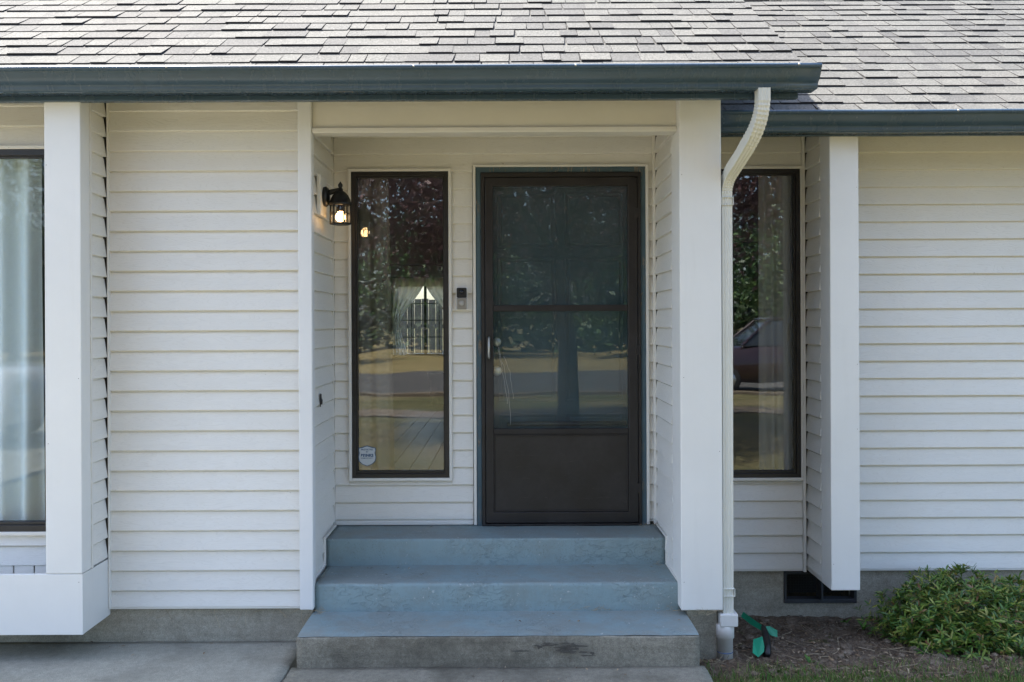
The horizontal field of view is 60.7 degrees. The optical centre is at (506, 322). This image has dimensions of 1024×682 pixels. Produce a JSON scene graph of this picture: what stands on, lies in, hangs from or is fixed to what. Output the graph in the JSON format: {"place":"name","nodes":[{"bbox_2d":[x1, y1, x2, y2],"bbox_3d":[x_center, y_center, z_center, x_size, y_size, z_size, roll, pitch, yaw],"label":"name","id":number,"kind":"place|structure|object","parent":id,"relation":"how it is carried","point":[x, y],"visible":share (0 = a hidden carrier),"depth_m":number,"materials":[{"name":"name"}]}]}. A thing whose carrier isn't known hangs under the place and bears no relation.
{"place":"outdoors","nodes":[
{"label":"outdoors","id":0,"kind":"place"},
{"bbox_2d":[0,641,712,681],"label":"walkway","id":1,"kind":"structure","parent":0,"point":[237,661],"depth_m":4.09,"materials":[{"name":"concrete"}]},
{"bbox_2d":[407,287,434,323],"label":"sky","id":2,"kind":"structure","parent":0,"point":[421,294],"materials":[{"name":"white"}]},
{"bbox_2d":[427,372,443,404],"bbox_3d":[-0.976,0.927,12.400,0.300,0.450,0.300,0,0,0],"label":"waste bin","id":3,"kind":"object","parent":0,"point":[436,388],"visible":0.68,"depth_m":12.29,"materials":[{"name":"grey plastic"}]},
{"bbox_2d":[400,328,1023,681],"bbox_3d":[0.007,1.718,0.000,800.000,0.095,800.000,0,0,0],"label":"ground","id":4,"kind":"structure","parent":0,"point":[844,593],"depth_m":4.17,"materials":[{"name":"brown soil"}]},
{"bbox_2d":[400,299,442,352],"bbox_3d":[-1.047,0.629,18.530,5.100,2.282,0.060,0,0,0],"label":"back fence","id":5,"kind":"object","parent":4,"relation":"on","point":[432,336],"visible":0.06,"depth_m":18.50,"materials":[{"name":"grey wood"}]},
{"bbox_2d":[296,524,699,667],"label":"concrete steps","id":6,"kind":"structure","parent":4,"relation":"on","point":[489,587],"depth_m":4.46,"materials":[{"name":"blue paint"}]},
{"bbox_2d":[0,0,1023,660],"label":"house","id":7,"kind":"structure","parent":4,"relation":"on","point":[574,196],"depth_m":4.72,"materials":[{"name":"wood"}]},
{"bbox_2d":[0,159,44,519],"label":"curtain","id":8,"kind":"object","parent":7,"relation":"hanging from","point":[22,476],"visible":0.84,"depth_m":4.55,"materials":[{"name":"white fabric"}]},
{"bbox_2d":[0,145,45,535],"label":"window","id":9,"kind":"structure","parent":7,"relation":"in","point":[7,527],"depth_m":4.43,"materials":[{"name":"brown metal"}]},
{"bbox_2d":[317,174,351,225],"bbox_3d":[-0.921,-0.659,4.715,0.175,0.264,0.160,0,0,0],"label":"wall lantern","id":10,"kind":"object","parent":7,"relation":"attached to","point":[340,200],"depth_m":4.68,"materials":[{"name":"metal"}]},
{"bbox_2d":[359,446,375,465],"bbox_3d":[-0.819,0.782,5.126,0.106,0.122,0.001,0,0,0],"label":"security sticker","id":11,"kind":"object","parent":7,"relation":"attached to","point":[367,455],"visible":1,"depth_m":5.13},
{"bbox_2d":[358,179,394,469],"bbox_3d":[-0.817,0.071,5.285,0.285,2.145,0.047,0,0,0],"label":"curtain","id":12,"kind":"object","parent":7,"relation":"hanging from","point":[376,422],"visible":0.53,"depth_m":5.28,"materials":[{"name":"white fabric"}]},
{"bbox_2d":[348,168,452,480],"bbox_3d":[-0.622,0.012,5.139,0.602,1.821,0.092,0,0,0],"label":"window","id":13,"kind":"structure","parent":7,"relation":"in","point":[355,474],"depth_m":5.10,"materials":[{"name":"brown metal"}]},
{"bbox_2d":[392,278,423,354],"bbox_3d":[-1.440,-0.094,12.860,0.480,1.130,0.040,0,0,0],"label":"tieback curtain","id":14,"kind":"object","parent":7,"relation":"hanging from","point":[405,291],"visible":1,"depth_m":12.86,"materials":[{"name":"white fabric"}]},
{"bbox_2d":[395,284,442,355],"bbox_3d":[-1.210,-0.040,13.035,0.900,1.080,0.130,0,0,0],"label":"back window","id":15,"kind":"structure","parent":7,"relation":"in","point":[425,303],"depth_m":12.99,"materials":[{"name":"glass"}]},
{"bbox_2d":[424,278,442,308],"bbox_3d":[-0.980,-0.096,12.860,0.480,1.130,0.040,0,0,0],"label":"tieback curtain","id":16,"kind":"object","parent":7,"relation":"hanging from","point":[434,286],"visible":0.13,"depth_m":12.86,"materials":[{"name":"white fabric"}]},
{"bbox_2d":[456,287,466,309],"bbox_3d":[-0.263,-0.139,5.097,0.064,0.131,0.048,0,0,0],"label":"doorbell","id":17,"kind":"object","parent":7,"relation":"attached to","point":[461,298],"visible":1,"depth_m":5.08,"materials":[{"name":"black metal"}]},
{"bbox_2d":[485,186,627,427],"bbox_3d":[0.318,0.149,5.186,0.935,2.050,0.109,0,0,0],"label":"entry door","id":18,"kind":"structure","parent":7,"relation":"in","point":[552,245],"depth_m":5.19,"materials":[{"name":"paint"}]},
{"bbox_2d":[485,177,640,522],"bbox_3d":[0.325,0.160,5.112,0.899,2.010,0.101,0,0,-3],"label":"storm door","id":19,"kind":"structure","parent":7,"relation":"in","point":[534,475],"depth_m":5.09,"materials":[{"name":"brown metal"}]},
{"bbox_2d":[721,166,803,480],"bbox_3d":[1.424,0.004,5.139,0.611,1.835,0.092,0,0,0],"label":"window","id":20,"kind":"structure","parent":7,"relation":"in","point":[797,472],"depth_m":5.10,"materials":[{"name":"brown metal"}]},
{"bbox_2d":[758,176,791,469],"bbox_3d":[1.635,0.070,5.278,0.242,2.125,0.056,0,0,-4],"label":"curtain","id":21,"kind":"object","parent":7,"relation":"hanging from","point":[775,320],"visible":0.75,"depth_m":5.28,"materials":[{"name":"white fabric"}]},
{"bbox_2d":[700,615,1023,678],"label":"planting bed","id":22,"kind":"object","parent":4,"relation":"on","point":[849,631],"visible":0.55,"depth_m":4.54,"materials":[{"name":"soil"}]},
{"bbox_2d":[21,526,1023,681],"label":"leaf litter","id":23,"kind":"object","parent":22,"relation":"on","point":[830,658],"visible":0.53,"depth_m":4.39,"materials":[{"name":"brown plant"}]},
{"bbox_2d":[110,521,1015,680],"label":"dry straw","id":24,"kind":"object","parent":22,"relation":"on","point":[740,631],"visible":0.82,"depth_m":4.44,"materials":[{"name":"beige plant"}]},
{"bbox_2d":[741,612,776,657],"bbox_3d":[1.370,1.666,4.690,0.168,0.091,0.547,0,0,8],"label":"green plastic strap","id":25,"kind":"object","parent":22,"relation":"on","point":[762,644],"visible":1,"depth_m":4.58,"materials":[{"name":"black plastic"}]},
{"bbox_2d":[805,654,813,662],"bbox_3d":[1.511,1.680,4.364,0.034,0.041,0.059,0,0,-28],"label":"weed sprout","id":26,"kind":"object","parent":22,"relation":"on","point":[807,658],"visible":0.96,"depth_m":4.37,"materials":[{"name":"green plant"}]},
{"bbox_2d":[704,654,1023,681],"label":"grass","id":27,"kind":"structure","parent":22,"relation":"on","point":[1019,677],"depth_m":4.17,"materials":[{"name":"green plant"}]},
{"bbox_2d":[857,620,870,629],"bbox_3d":[2.008,1.708,4.934,0.081,0.050,0.078,0,0,-24],"label":"weed sprout","id":28,"kind":"object","parent":22,"relation":"on","point":[864,627],"visible":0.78,"depth_m":4.93,"materials":[{"name":"green plant"}]},
{"bbox_2d":[705,616,1023,681],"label":"soil clods","id":29,"kind":"object","parent":22,"relation":"on","point":[847,651],"visible":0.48,"depth_m":4.48,"materials":[{"name":"brown soil"}]},
{"bbox_2d":[853,561,1023,660],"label":"evergreen bush","id":30,"kind":"object","parent":22,"relation":"on","point":[951,600],"visible":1,"depth_m":4.59,"materials":[{"name":"green plant"}]}
]}

